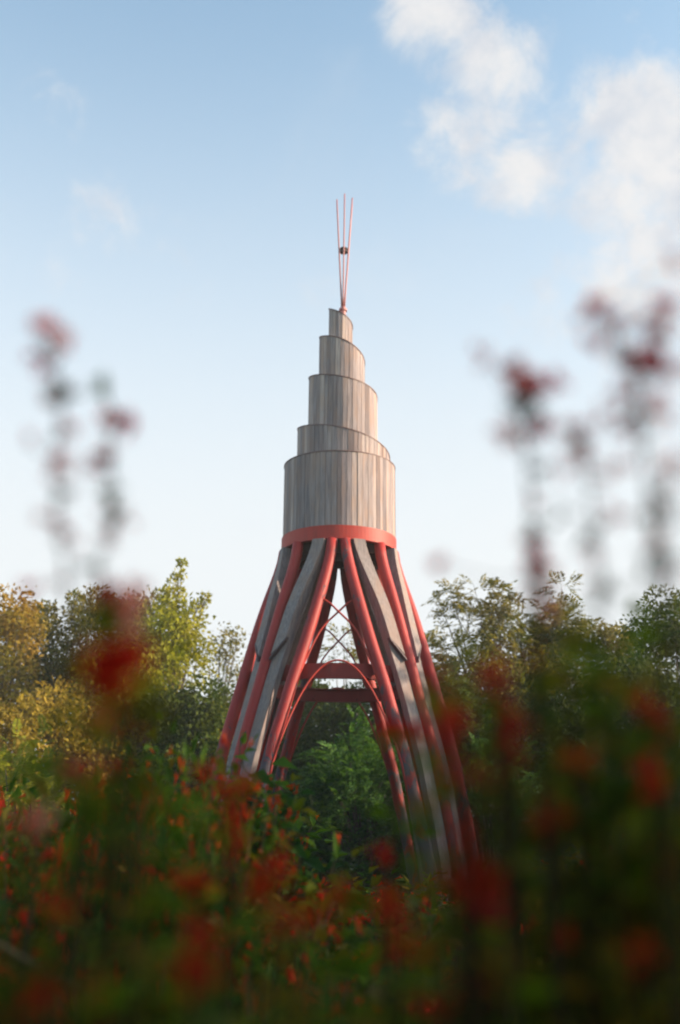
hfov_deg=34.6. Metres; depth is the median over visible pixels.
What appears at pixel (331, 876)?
flowering shrub
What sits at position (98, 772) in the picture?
flowering shrub
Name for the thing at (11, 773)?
flowering shrub
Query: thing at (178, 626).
broadleaf tree
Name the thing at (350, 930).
flowering shrub
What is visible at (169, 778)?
flowering shrub
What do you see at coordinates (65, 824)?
flowering shrub
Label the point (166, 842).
flowering shrub
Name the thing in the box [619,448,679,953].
flowering plant
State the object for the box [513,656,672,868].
broadleaf tree
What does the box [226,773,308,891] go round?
flowering shrub
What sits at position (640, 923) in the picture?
flowering shrub
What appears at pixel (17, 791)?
flowering shrub
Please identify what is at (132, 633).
broadleaf tree
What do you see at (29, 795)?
flowering shrub
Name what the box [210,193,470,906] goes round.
beacon tower
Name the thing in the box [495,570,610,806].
broadleaf tree
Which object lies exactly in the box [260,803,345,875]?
flowering shrub
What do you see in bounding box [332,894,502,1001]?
flowering shrub
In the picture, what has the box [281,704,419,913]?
feathery bush
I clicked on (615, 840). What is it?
flowering shrub
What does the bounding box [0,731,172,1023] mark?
flowering shrub
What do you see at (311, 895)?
flowering shrub
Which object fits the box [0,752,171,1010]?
flowering shrub
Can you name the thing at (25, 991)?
flowering shrub
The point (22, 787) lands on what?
flowering shrub
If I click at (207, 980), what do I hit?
flowering shrub
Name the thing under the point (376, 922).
flowering shrub
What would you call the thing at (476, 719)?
broadleaf tree
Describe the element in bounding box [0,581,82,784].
broadleaf tree
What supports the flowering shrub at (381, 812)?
on the ground
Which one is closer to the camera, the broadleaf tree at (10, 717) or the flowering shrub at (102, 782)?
the flowering shrub at (102, 782)
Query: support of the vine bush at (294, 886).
on the ground
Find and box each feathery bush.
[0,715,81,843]
[56,750,188,822]
[269,773,327,880]
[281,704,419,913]
[412,731,551,872]
[523,741,673,872]
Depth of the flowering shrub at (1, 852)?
3.87 m
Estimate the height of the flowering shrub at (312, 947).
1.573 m
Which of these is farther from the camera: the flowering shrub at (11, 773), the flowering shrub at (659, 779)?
the flowering shrub at (11, 773)
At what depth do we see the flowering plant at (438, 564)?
0.82 m
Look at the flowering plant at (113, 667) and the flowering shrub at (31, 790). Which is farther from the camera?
the flowering shrub at (31, 790)
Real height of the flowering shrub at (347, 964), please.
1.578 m
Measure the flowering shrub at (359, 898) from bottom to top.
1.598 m
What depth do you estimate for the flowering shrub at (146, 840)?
3.42 m
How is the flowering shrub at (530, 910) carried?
on the ground
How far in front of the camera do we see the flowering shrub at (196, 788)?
3.31 m
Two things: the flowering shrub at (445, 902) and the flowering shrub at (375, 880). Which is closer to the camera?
the flowering shrub at (375, 880)
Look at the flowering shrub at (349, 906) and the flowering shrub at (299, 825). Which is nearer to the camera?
the flowering shrub at (349, 906)
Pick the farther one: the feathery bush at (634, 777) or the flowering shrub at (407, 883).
the feathery bush at (634, 777)
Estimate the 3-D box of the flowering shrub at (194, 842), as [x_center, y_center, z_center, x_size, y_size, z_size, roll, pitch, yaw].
[-0.413,1.459,2.514,0.541,2.007,0.771,5,-18,-13]
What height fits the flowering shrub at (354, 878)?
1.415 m
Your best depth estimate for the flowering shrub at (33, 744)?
3.48 m
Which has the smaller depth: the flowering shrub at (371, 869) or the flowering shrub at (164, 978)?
the flowering shrub at (164, 978)
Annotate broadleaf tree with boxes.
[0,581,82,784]
[0,675,136,820]
[0,687,53,826]
[11,589,109,792]
[54,664,197,824]
[59,582,149,785]
[59,586,182,745]
[82,557,232,794]
[112,673,232,790]
[191,620,250,742]
[205,675,235,726]
[229,679,344,844]
[268,682,396,894]
[299,679,328,744]
[316,621,358,884]
[320,679,395,879]
[355,626,457,866]
[372,661,531,884]
[421,573,534,851]
[467,653,597,872]
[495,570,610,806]
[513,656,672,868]
[573,614,647,846]
[576,644,679,808]
[611,584,679,722]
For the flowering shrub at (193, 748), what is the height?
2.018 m
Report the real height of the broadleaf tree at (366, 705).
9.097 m
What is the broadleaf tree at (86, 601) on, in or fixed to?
on the ground
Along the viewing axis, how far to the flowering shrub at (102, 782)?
2.67 m
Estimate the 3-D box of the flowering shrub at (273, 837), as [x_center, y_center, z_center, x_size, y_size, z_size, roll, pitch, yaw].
[-0.383,1.569,2.833,0.745,1.976,0.690,4,-17,-12]
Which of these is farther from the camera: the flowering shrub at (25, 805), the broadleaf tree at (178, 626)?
the broadleaf tree at (178, 626)
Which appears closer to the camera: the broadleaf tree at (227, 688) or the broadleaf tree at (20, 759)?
the broadleaf tree at (20, 759)
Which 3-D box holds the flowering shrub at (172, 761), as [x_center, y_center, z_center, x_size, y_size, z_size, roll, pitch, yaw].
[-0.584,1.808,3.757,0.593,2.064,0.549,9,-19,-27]
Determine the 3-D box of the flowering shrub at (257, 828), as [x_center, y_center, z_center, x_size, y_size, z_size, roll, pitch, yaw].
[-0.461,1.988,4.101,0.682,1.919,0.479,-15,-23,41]
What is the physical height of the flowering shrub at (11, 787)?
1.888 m
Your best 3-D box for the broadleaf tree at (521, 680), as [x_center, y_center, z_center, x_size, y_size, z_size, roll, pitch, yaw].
[5.758,8.700,35.081,4.882,8.349,5.012,12,-21,-34]
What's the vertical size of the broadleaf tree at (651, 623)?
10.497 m
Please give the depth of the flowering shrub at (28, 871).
3.16 m
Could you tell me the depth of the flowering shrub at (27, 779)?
7.41 m
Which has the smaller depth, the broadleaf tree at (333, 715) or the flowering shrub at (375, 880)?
the flowering shrub at (375, 880)
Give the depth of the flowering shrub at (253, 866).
2.61 m
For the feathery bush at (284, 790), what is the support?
on the ground
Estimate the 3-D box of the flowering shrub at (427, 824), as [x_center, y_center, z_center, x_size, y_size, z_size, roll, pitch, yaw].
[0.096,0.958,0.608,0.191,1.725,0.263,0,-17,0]
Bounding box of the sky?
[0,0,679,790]
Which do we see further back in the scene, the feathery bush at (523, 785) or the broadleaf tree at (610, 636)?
the broadleaf tree at (610, 636)
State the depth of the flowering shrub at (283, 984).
3.14 m
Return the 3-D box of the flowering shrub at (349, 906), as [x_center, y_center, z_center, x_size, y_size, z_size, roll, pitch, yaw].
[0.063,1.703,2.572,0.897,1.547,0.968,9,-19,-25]
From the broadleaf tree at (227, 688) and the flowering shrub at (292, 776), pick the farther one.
the broadleaf tree at (227, 688)
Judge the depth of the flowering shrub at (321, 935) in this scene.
2.80 m
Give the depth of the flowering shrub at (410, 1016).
2.25 m
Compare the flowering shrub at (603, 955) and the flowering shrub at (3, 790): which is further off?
the flowering shrub at (3, 790)
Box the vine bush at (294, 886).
[168,733,362,987]
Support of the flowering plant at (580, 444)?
on the ground
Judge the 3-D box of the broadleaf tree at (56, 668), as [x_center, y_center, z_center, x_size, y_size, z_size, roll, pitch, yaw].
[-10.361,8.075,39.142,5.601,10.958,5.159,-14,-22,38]
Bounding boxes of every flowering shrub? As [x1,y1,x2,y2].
[0,640,249,1023]
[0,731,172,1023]
[0,740,47,941]
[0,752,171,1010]
[0,756,222,1022]
[0,769,82,868]
[0,772,180,934]
[0,776,68,959]
[0,779,325,985]
[0,786,59,838]
[0,791,83,908]
[0,792,308,1023]
[0,797,68,925]
[0,805,153,1023]
[0,847,224,1021]
[0,856,117,1014]
[0,888,253,1023]
[1,744,318,963]
[1,798,93,941]
[2,785,111,837]
[3,735,221,926]
[3,786,114,850]
[3,802,58,876]
[7,791,71,837]
[8,744,181,956]
[8,816,197,951]
[25,776,132,810]
[32,793,285,988]
[49,789,347,891]
[54,900,433,1023]
[67,703,297,1021]
[67,900,380,1023]
[84,762,346,1023]
[86,798,218,916]
[91,783,372,986]
[101,732,321,1021]
[111,733,258,873]
[114,730,273,963]
[114,761,297,1010]
[134,891,448,1023]
[147,885,671,1023]
[180,878,453,1010]
[201,846,410,1023]
[206,795,258,884]
[213,890,506,1022]
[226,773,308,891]
[248,892,379,960]
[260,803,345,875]
[267,911,452,990]
[296,909,649,1023]
[303,867,451,959]
[309,876,361,940]
[316,881,600,1023]
[319,916,671,1023]
[324,868,609,1014]
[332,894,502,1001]
[334,716,468,1023]
[344,858,545,969]
[346,899,406,990]
[348,892,553,986]
[354,598,679,1023]
[357,872,519,957]
[360,872,453,959]
[386,735,679,1023]
[387,658,588,1023]
[387,900,669,1023]
[497,894,671,1023]
[499,832,650,995]
[561,852,678,966]
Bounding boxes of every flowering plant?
[17,371,153,1023]
[24,313,87,1023]
[72,602,181,1023]
[427,515,563,1023]
[469,341,570,1023]
[545,416,638,1023]
[570,251,679,991]
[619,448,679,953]
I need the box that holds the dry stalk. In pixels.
[0,942,95,996]
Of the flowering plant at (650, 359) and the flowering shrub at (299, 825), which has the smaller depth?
the flowering plant at (650, 359)
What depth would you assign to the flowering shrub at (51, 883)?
2.13 m
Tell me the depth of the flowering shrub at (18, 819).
3.50 m
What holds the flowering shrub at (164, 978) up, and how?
on the ground
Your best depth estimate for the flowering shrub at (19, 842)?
4.24 m
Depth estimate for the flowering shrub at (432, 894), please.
3.70 m
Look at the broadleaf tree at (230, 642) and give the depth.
44.20 m
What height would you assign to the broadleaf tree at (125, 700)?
7.931 m
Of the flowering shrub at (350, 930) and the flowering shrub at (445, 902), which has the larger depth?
the flowering shrub at (445, 902)
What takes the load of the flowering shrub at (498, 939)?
on the ground
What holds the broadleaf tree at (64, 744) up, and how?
on the ground
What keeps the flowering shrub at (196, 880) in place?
on the ground
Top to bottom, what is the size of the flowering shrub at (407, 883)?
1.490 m
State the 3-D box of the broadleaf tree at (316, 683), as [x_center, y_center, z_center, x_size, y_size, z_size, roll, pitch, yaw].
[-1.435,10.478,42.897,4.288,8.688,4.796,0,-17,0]
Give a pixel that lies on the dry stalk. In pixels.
(18, 954)
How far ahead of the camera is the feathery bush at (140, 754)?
26.75 m
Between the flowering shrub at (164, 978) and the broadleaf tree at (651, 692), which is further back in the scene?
the broadleaf tree at (651, 692)
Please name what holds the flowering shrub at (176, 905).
on the ground
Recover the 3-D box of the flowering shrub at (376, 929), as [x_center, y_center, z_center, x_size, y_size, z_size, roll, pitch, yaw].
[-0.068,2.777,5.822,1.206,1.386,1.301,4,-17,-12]
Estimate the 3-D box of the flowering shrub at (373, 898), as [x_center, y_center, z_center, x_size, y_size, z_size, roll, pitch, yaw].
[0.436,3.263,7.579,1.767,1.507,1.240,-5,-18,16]
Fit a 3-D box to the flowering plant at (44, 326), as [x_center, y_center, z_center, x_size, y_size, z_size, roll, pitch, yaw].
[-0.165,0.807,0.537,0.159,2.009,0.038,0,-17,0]
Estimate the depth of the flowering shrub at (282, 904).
2.54 m
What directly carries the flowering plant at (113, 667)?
on the ground
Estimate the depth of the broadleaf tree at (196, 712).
33.06 m
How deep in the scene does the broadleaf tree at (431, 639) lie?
41.81 m
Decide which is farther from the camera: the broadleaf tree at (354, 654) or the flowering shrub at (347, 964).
the broadleaf tree at (354, 654)
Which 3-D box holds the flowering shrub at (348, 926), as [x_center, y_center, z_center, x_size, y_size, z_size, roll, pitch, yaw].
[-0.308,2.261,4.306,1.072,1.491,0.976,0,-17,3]
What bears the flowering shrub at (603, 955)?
on the ground
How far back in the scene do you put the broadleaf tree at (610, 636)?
42.65 m
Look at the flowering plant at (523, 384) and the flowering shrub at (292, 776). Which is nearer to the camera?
the flowering plant at (523, 384)
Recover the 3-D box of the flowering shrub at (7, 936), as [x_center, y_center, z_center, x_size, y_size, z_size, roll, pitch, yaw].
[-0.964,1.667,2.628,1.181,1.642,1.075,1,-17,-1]
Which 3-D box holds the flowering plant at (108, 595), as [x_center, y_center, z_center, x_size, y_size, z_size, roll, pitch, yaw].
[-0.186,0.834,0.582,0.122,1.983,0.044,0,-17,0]
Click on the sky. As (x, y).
(173, 173)
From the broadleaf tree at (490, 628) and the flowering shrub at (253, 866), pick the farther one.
the broadleaf tree at (490, 628)
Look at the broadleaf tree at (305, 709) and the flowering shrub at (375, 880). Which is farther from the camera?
the broadleaf tree at (305, 709)

